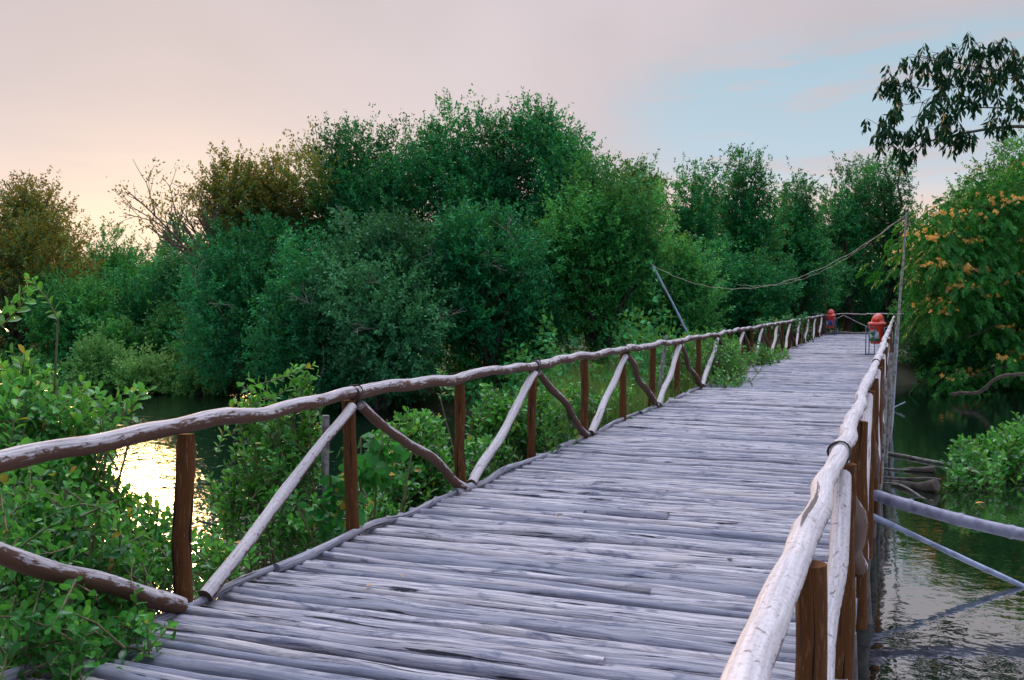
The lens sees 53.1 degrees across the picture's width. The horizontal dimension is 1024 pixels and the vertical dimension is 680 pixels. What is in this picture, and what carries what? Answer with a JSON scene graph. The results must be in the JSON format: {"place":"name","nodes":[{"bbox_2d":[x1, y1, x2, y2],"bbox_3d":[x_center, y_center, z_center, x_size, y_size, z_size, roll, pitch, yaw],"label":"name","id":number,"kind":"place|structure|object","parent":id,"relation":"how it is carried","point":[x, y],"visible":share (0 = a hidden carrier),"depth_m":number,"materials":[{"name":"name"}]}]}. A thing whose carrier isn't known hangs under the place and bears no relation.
{"place":"outdoors","nodes":[
{"label":"outdoors","id":0,"kind":"place"},
{"bbox_2d":[290,429,412,548],"bbox_3d":[-1.162,1.595,7.675,0.569,1.765,1.342,0,2,12],"label":"bush","id":1,"kind":"object","parent":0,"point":[374,471],"visible":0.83,"depth_m":7.54,"materials":[{"name":"green plant"}]},
{"bbox_2d":[0,383,1023,679],"bbox_3d":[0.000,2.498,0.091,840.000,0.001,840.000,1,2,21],"label":"water","id":2,"kind":"structure","parent":0,"point":[938,615],"depth_m":11.49,"materials":[{"name":"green liquid"}]},
{"bbox_2d":[0,273,156,550],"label":"mangrove shrub","id":3,"kind":"object","parent":2,"relation":"in","point":[33,409],"visible":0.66,"depth_m":6.11,"materials":[{"name":"green plant"}]},
{"bbox_2d":[0,437,178,679],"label":"mangrove shrub","id":4,"kind":"object","parent":2,"relation":"in","point":[52,624],"visible":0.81,"depth_m":4.70,"materials":[{"name":"green plant"}]},
{"bbox_2d":[70,458,259,616],"bbox_3d":[-2.218,1.606,6.477,1.199,1.834,1.364,1,2,21],"label":"mangrove shrub","id":5,"kind":"object","parent":2,"relation":"in","point":[211,560],"visible":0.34,"depth_m":6.29,"materials":[{"name":"green plant"}]},
{"bbox_2d":[204,361,332,579],"bbox_3d":[-1.822,1.323,7.848,0.955,2.304,1.442,-1,2,-25],"label":"mangrove shrub","id":6,"kind":"object","parent":2,"relation":"in","point":[280,533],"visible":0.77,"depth_m":7.85,"materials":[{"name":"green plant"}]},
{"bbox_2d":[321,415,329,542],"bbox_3d":[-1.395,1.121,7.697,0.058,1.110,0.094,-1,2,-24],"label":"wooden stake","id":7,"kind":"object","parent":2,"relation":"in","point":[325,452],"visible":0.41,"depth_m":7.68,"materials":[{"name":"wood"}]},
{"bbox_2d":[358,406,468,522],"bbox_3d":[-0.829,1.535,9.159,1.182,1.786,1.848,-1,2,-14],"label":"mangrove shrub","id":8,"kind":"object","parent":2,"relation":"in","point":[425,483],"visible":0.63,"depth_m":9.32,"materials":[{"name":"green plant"}]},
{"bbox_2d":[1,212,915,344],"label":"wood","id":9,"kind":"object","parent":2,"relation":"on","point":[188,237],"visible":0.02,"depth_m":60.23,"materials":[{"name":"green plant"}]},
{"bbox_2d":[0,331,917,679],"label":"boardwalk","id":10,"kind":"structure","parent":2,"relation":"in","point":[624,567],"depth_m":6.14,"materials":[{"name":"grey wood"}]},
{"bbox_2d":[0,314,826,613],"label":"log railing","id":11,"kind":"object","parent":10,"relation":"attached to","point":[176,601],"visible":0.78,"depth_m":6.50,"materials":[{"name":"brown wood"}]},
{"bbox_2d":[658,335,667,388],"bbox_3d":[2.432,0.350,16.501,0.174,0.873,0.060,-1,2,-16],"label":"wooden stake","id":12,"kind":"object","parent":11,"relation":"attached to","point":[662,365],"visible":0.93,"depth_m":16.48,"materials":[{"name":"grey wood"}]},
{"bbox_2d":[720,316,895,679],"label":"log railing","id":13,"kind":"object","parent":10,"relation":"attached to","point":[819,597],"visible":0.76,"depth_m":3.66,"materials":[{"name":"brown wood"}]},
{"bbox_2d":[826,309,836,334],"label":"litter bin","id":14,"kind":"object","parent":10,"relation":"on","point":[830,317],"visible":0.87,"depth_m":50.33,"materials":[{"name":"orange plastic"}]},
{"bbox_2d":[804,313,901,331],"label":"log railing","id":15,"kind":"object","parent":10,"relation":"attached to","point":[843,315],"visible":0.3,"depth_m":52.41,"materials":[{"name":"grey wood"}]},
{"bbox_2d":[865,313,887,354],"bbox_3d":[11.098,-0.181,31.163,0.592,1.251,0.517,2,3,37],"label":"litter bin","id":16,"kind":"object","parent":10,"relation":"on","point":[876,326],"visible":0.89,"depth_m":31.01,"materials":[{"name":"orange plastic"}]},
{"bbox_2d":[874,490,1023,540],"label":"bamboo pole","id":17,"kind":"object","parent":10,"relation":"attached to","point":[957,519],"visible":0.93,"depth_m":9.04,"materials":[{"name":"grey wood"}]},
{"bbox_2d":[436,366,581,480],"bbox_3d":[-0.140,1.320,11.006,1.414,2.079,2.191,1,2,21],"label":"mangrove shrub","id":18,"kind":"object","parent":2,"relation":"in","point":[492,414],"visible":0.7,"depth_m":10.89,"materials":[{"name":"green plant"}]},
{"bbox_2d":[878,376,884,516],"bbox_3d":[4.301,1.442,12.005,0.097,2.046,0.154,2,3,43],"label":"wooden stake","id":19,"kind":"object","parent":2,"relation":"in","point":[879,512],"visible":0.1,"depth_m":11.98,"materials":[{"name":"grey wood"}]},
{"bbox_2d":[881,378,886,490],"bbox_3d":[4.868,1.457,13.508,0.167,1.904,0.088,-2,3,-36],"label":"wooden stake","id":20,"kind":"object","parent":2,"relation":"in","point":[884,432],"visible":0.27,"depth_m":13.48,"materials":[{"name":"grey wood"}]},
{"bbox_2d":[884,353,893,462],"bbox_3d":[5.862,1.258,16.011,0.209,2.123,0.099,-1,2,-31],"label":"wooden stake","id":21,"kind":"object","parent":2,"relation":"in","point":[889,375],"visible":0.59,"depth_m":15.98,"materials":[{"name":"grey wood"}]},
{"bbox_2d":[892,327,898,430],"bbox_3d":[7.259,0.974,19.500,0.242,2.436,0.098,-1,2,-25],"label":"wooden stake","id":22,"kind":"object","parent":2,"relation":"in","point":[895,379],"visible":0.26,"depth_m":19.48,"materials":[{"name":"grey wood"}]},
{"bbox_2d":[884,468,909,469],"bbox_3d":[5.718,1.927,15.278,0.436,0.047,0.038,2,3,38],"label":"floating stick","id":23,"kind":"object","parent":2,"relation":"on","point":[895,469],"visible":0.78,"depth_m":15.27,"materials":[{"name":"grey wood"}]},
{"bbox_2d":[889,212,907,443],"bbox_3d":[6.924,-0.182,18.394,0.065,4.272,0.781,2,3,41],"label":"tall pole","id":24,"kind":"object","parent":2,"relation":"in","point":[897,335],"visible":0.8,"depth_m":18.38,"materials":[{"name":"grey wood"}]},
{"bbox_2d":[653,216,904,289],"bbox_3d":[5.297,-1.741,21.812,0.011,1.313,7.401,-1,2,-30],"label":"cable","id":25,"kind":"object","parent":24,"relation":"attached to","point":[790,279],"visible":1,"depth_m":21.11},
{"bbox_2d":[738,224,891,286],"bbox_3d":[5.995,-1.657,20.701,0.007,1.133,4.134,-1,2,-30],"label":"cable","id":26,"kind":"object","parent":25,"relation":"attached to","point":[821,271],"visible":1,"depth_m":20.45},
{"bbox_2d":[883,482,932,500],"bbox_3d":[5.173,1.971,13.503,0.066,0.124,1.240,0,2,-13],"label":"floating stick","id":27,"kind":"object","parent":2,"relation":"on","point":[898,484],"visible":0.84,"depth_m":13.53,"materials":[{"name":"grey wood"}]},
{"bbox_2d":[883,476,940,480],"bbox_3d":[5.612,1.953,14.460,0.830,0.074,0.050,1,2,27],"label":"floating stick","id":28,"kind":"object","parent":2,"relation":"on","point":[919,478],"visible":0.8,"depth_m":14.42,"materials":[{"name":"grey wood"}]},
{"bbox_2d":[892,479,940,491],"bbox_3d":[5.415,1.935,13.772,0.169,0.232,0.738,-1,2,-31],"label":"driftwood","id":29,"kind":"object","parent":2,"relation":"in","point":[932,485],"visible":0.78,"depth_m":13.58,"materials":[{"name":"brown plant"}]},
{"bbox_2d":[904,465,935,472],"bbox_3d":[6.039,1.903,15.155,0.442,0.128,0.102,1,2,28],"label":"driftwood","id":30,"kind":"object","parent":2,"relation":"on","point":[931,469],"visible":1,"depth_m":15.10,"materials":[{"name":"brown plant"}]},
{"bbox_2d":[888,452,959,466],"bbox_3d":[6.511,1.893,16.124,0.058,0.069,1.992,-1,2,-21],"label":"floating stick","id":31,"kind":"object","parent":2,"relation":"on","point":[913,457],"visible":0.52,"depth_m":16.29,"materials":[{"name":"grey wood"}]},
{"bbox_2d":[874,514,1023,587],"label":"thin pole","id":32,"kind":"object","parent":2,"relation":"in","point":[945,550],"visible":0.87,"depth_m":9.13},
{"bbox_2d":[940,411,1023,492],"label":"mangrove shrub","id":33,"kind":"object","parent":2,"relation":"in","point":[998,459],"visible":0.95,"depth_m":14.16,"materials":[{"name":"green plant"}]},
{"bbox_2d":[0,315,1023,425],"bbox_3d":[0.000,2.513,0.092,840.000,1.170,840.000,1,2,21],"label":"ground","id":34,"kind":"structure","parent":0,"point":[905,373],"depth_m":28.72,"materials":[{"name":"green plant"}]},
{"bbox_2d":[0,165,111,363],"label":"mangrove tree","id":35,"kind":"object","parent":34,"relation":"on","point":[23,229],"visible":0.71,"depth_m":32.28,"materials":[{"name":"green plant"}]},
{"bbox_2d":[5,260,122,367],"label":"mangrove tree","id":36,"kind":"object","parent":34,"relation":"on","point":[71,297],"visible":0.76,"depth_m":30.43,"materials":[{"name":"green plant"}]},
{"bbox_2d":[61,318,138,394],"bbox_3d":[-11.430,0.609,28.436,2.053,2.462,2.392,-1,2,-25],"label":"bush","id":37,"kind":"object","parent":34,"relation":"on","point":[95,365],"visible":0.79,"depth_m":27.95,"materials":[{"name":"green plant"}]},
{"bbox_2d":[84,299,152,356],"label":"bush","id":38,"kind":"object","parent":34,"relation":"on","point":[121,330],"visible":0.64,"depth_m":29.60,"materials":[{"name":"green plant"}]},
{"bbox_2d":[71,215,168,336],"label":"mangrove tree","id":39,"kind":"object","parent":34,"relation":"on","point":[113,257],"visible":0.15,"depth_m":39.22,"materials":[{"name":"green plant"}]},
{"bbox_2d":[98,334,201,395],"bbox_3d":[-10.058,0.795,28.099,2.462,1.929,2.230,-2,3,-39],"label":"bush","id":40,"kind":"object","parent":34,"relation":"on","point":[144,370],"visible":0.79,"depth_m":27.69,"materials":[{"name":"green plant"}]},
{"bbox_2d":[94,238,217,356],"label":"mangrove tree","id":41,"kind":"object","parent":34,"relation":"on","point":[158,282],"visible":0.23,"depth_m":32.30,"materials":[{"name":"green plant"}]},
{"bbox_2d":[139,294,194,359],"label":"bush","id":42,"kind":"object","parent":34,"relation":"on","point":[160,329],"visible":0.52,"depth_m":29.54,"materials":[{"name":"green plant"}]},
{"bbox_2d":[103,157,239,269],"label":"bare tree","id":43,"kind":"object","parent":34,"relation":"on","point":[165,236],"visible":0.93,"depth_m":28.64,"materials":[{"name":"brown plant"}]},
{"bbox_2d":[152,352,243,396],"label":"bush","id":44,"kind":"object","parent":34,"relation":"on","point":[194,389],"visible":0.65,"depth_m":27.67,"materials":[{"name":"green plant"}]},
{"bbox_2d":[167,307,240,375],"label":"bush","id":45,"kind":"object","parent":34,"relation":"on","point":[180,332],"visible":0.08,"depth_m":28.51,"materials":[{"name":"green plant"}]},
{"bbox_2d":[164,198,333,397],"bbox_3d":[-6.544,-0.902,27.386,5.336,5.978,5.046,0,2,-5],"label":"mangrove tree","id":46,"kind":"object","parent":34,"relation":"on","point":[222,306],"visible":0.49,"depth_m":26.56,"materials":[{"name":"green plant"}]},
{"bbox_2d":[170,129,346,326],"bbox_3d":[-7.403,-2.413,30.174,5.479,7.152,4.245,2,3,38],"label":"mangrove tree","id":47,"kind":"object","parent":34,"relation":"on","point":[268,188],"visible":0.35,"depth_m":29.25,"materials":[{"name":"green plant"}]},
{"bbox_2d":[282,118,337,209],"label":"bare tree","id":48,"kind":"object","parent":34,"relation":"on","point":[317,150],"visible":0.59,"depth_m":30.05,"materials":[{"name":"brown plant"}]},
{"bbox_2d":[233,222,395,410],"bbox_3d":[-4.599,-0.359,25.004,4.568,5.046,4.413,1,2,21],"label":"mangrove tree","id":49,"kind":"object","parent":34,"relation":"on","point":[275,326],"visible":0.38,"depth_m":24.19,"materials":[{"name":"green plant"}]},
{"bbox_2d":[281,102,447,267],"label":"mangrove tree","id":50,"kind":"object","parent":34,"relation":"on","point":[359,186],"visible":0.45,"depth_m":30.10,"materials":[{"name":"green plant"}]},
{"bbox_2d":[286,189,468,409],"bbox_3d":[-3.091,-0.582,23.702,4.344,5.889,4.257,1,2,21],"label":"mangrove tree","id":51,"kind":"object","parent":34,"relation":"on","point":[385,335],"visible":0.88,"depth_m":23.13,"materials":[{"name":"green plant"}]},
{"bbox_2d":[370,83,530,369],"bbox_3d":[-1.926,-3.194,29.860,5.182,8.586,4.221,1,2,21],"label":"mangrove tree","id":52,"kind":"object","parent":34,"relation":"on","point":[456,179],"visible":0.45,"depth_m":29.30,"materials":[{"name":"green plant"}]},
{"bbox_2d":[0,258,995,415],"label":"undergrowth","id":53,"kind":"object","parent":34,"relation":"on","point":[520,378],"visible":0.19,"depth_m":24.05,"materials":[{"name":"green plant"}]},
{"bbox_2d":[417,186,585,383],"bbox_3d":[-0.551,-1.138,25.167,4.518,5.478,4.193,-1,2,-23],"label":"mangrove tree","id":54,"kind":"object","parent":34,"relation":"on","point":[495,285],"visible":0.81,"depth_m":24.29,"materials":[{"name":"green plant"}]},
{"bbox_2d":[456,86,617,369],"bbox_3d":[0.619,-2.955,29.019,4.740,8.488,4.110,1,2,21],"label":"mangrove tree","id":55,"kind":"object","parent":34,"relation":"on","point":[552,144],"visible":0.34,"depth_m":28.58,"materials":[{"name":"green plant"}]},
{"bbox_2d":[557,378,639,434],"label":"mangrove shrub","id":56,"kind":"object","parent":34,"relation":"on","point":[575,401],"visible":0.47,"depth_m":14.50,"materials":[{"name":"green plant"}]},
{"bbox_2d":[520,134,681,369],"bbox_3d":[2.173,-2.154,27.000,4.369,6.692,4.025,-1,2,-18],"label":"mangrove tree","id":57,"kind":"object","parent":34,"relation":"on","point":[604,220],"visible":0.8,"depth_m":26.29,"materials":[{"name":"green plant"}]},
{"bbox_2d":[540,353,744,438],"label":"grass","id":58,"kind":"structure","parent":34,"relation":"on","point":[642,404],"depth_m":17.93,"materials":[{"name":"green plant"}]},
{"bbox_2d":[606,149,680,361],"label":"mangrove tree","id":59,"kind":"object","parent":34,"relation":"on","point":[649,171],"visible":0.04,"depth_m":33.72,"materials":[{"name":"green plant"}]},
{"bbox_2d":[635,331,699,395],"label":"bush","id":60,"kind":"object","parent":34,"relation":"on","point":[668,362],"visible":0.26,"depth_m":19.89,"materials":[{"name":"green plant"}]},
{"bbox_2d":[652,265,692,342],"bbox_3d":[4.166,-0.436,25.000,1.525,2.822,0.066,0,2,4],"label":"leaning pole","id":61,"kind":"object","parent":34,"relation":"on","point":[675,308],"visible":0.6,"depth_m":24.98,"materials":[{"name":"grey wood"}]},
{"bbox_2d":[615,214,735,365],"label":"mangrove tree","id":62,"kind":"object","parent":34,"relation":"on","point":[689,297],"visible":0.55,"depth_m":27.36,"materials":[{"name":"green plant"}]},
{"bbox_2d":[660,152,738,279],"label":"mangrove tree","id":63,"kind":"object","parent":34,"relation":"on","point":[697,219],"visible":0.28,"depth_m":44.54,"materials":[{"name":"green plant"}]},
{"bbox_2d":[680,325,762,387],"bbox_3d":[4.087,0.557,20.751,1.856,1.678,3.668,1,2,21],"label":"bush","id":64,"kind":"object","parent":34,"relation":"on","point":[730,367],"visible":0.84,"depth_m":20.34,"materials":[{"name":"green plant"}]},
{"bbox_2d":[680,233,813,352],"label":"mangrove tree","id":65,"kind":"object","parent":34,"relation":"on","point":[747,310],"visible":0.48,"depth_m":40.76,"materials":[{"name":"green plant"}]},
{"bbox_2d":[702,142,794,304],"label":"mangrove tree","id":66,"kind":"object","parent":34,"relation":"on","point":[745,219],"visible":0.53,"depth_m":47.01,"materials":[{"name":"green plant"}]},
{"bbox_2d":[743,341,790,365],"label":"bush","id":67,"kind":"object","parent":34,"relation":"on","point":[766,357],"visible":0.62,"depth_m":26.32,"materials":[{"name":"green plant"}]},
{"bbox_2d":[751,311,813,353],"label":"bush","id":68,"kind":"object","parent":34,"relation":"on","point":[787,318],"visible":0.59,"depth_m":35.84,"materials":[{"name":"green plant"}]},
{"bbox_2d":[764,156,844,341],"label":"mangrove tree","id":69,"kind":"object","parent":34,"relation":"on","point":[804,234],"visible":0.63,"depth_m":51.07,"materials":[{"name":"green plant"}]},
{"bbox_2d":[762,239,868,340],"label":"mangrove tree","id":70,"kind":"object","parent":34,"relation":"on","point":[840,276],"visible":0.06,"depth_m":55.33,"materials":[{"name":"green plant"}]},
{"bbox_2d":[824,260,825,334],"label":"pole","id":71,"kind":"object","parent":34,"relation":"on","point":[825,302],"visible":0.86,"depth_m":49.97,"materials":[{"name":"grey wood"}]},
{"bbox_2d":[811,151,889,331],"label":"mangrove tree","id":72,"kind":"object","parent":34,"relation":"on","point":[852,234],"visible":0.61,"depth_m":59.55,"materials":[{"name":"green plant"}]},
{"bbox_2d":[809,250,910,331],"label":"mangrove tree","id":73,"kind":"object","parent":34,"relation":"on","point":[854,330],"visible":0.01,"depth_m":64.06,"materials":[{"name":"green plant"}]},
{"bbox_2d":[839,148,928,332],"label":"mangrove tree","id":74,"kind":"object","parent":34,"relation":"on","point":[892,209],"visible":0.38,"depth_m":61.39,"materials":[{"name":"green plant"}]},
{"bbox_2d":[855,157,1023,397],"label":"rain tree","id":75,"kind":"object","parent":34,"relation":"on","point":[972,287],"visible":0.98,"depth_m":27.78,"materials":[{"name":"green plant"}]},
{"bbox_2d":[886,248,994,376],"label":"mangrove tree","id":76,"kind":"object","parent":34,"relation":"on","point":[930,355],"visible":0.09,"depth_m":32.73,"materials":[{"name":"green plant"}]},
{"bbox_2d":[860,31,1023,177],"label":"overhanging tree","id":77,"kind":"object","parent":34,"relation":"on","point":[945,135],"visible":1,"depth_m":27.73,"materials":[{"name":"green plant"}]},
{"bbox_2d":[893,159,994,291],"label":"mangrove tree","id":78,"kind":"object","parent":34,"relation":"on","point":[953,188],"visible":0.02,"depth_m":48.15,"materials":[{"name":"green plant"}]},
{"bbox_2d":[922,235,1023,385],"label":"mangrove tree","id":79,"kind":"object","parent":34,"relation":"on","point":[972,352],"visible":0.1,"depth_m":30.13,"materials":[{"name":"green plant"}]},
{"bbox_2d":[951,372,1023,396],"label":"fallen branch","id":80,"kind":"object","parent":34,"relation":"on","point":[983,389],"visible":1,"depth_m":25.13,"materials":[{"name":"wood"}]},
{"bbox_2d":[954,122,1023,249],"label":"mangrove tree","id":81,"kind":"object","parent":34,"relation":"on","point":[998,169],"visible":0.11,"depth_m":38.10,"materials":[{"name":"green plant"}]},
{"bbox_2d":[0,0,1023,265],"label":"sky","id":82,"kind":"structure","parent":0,"point":[89,89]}
]}

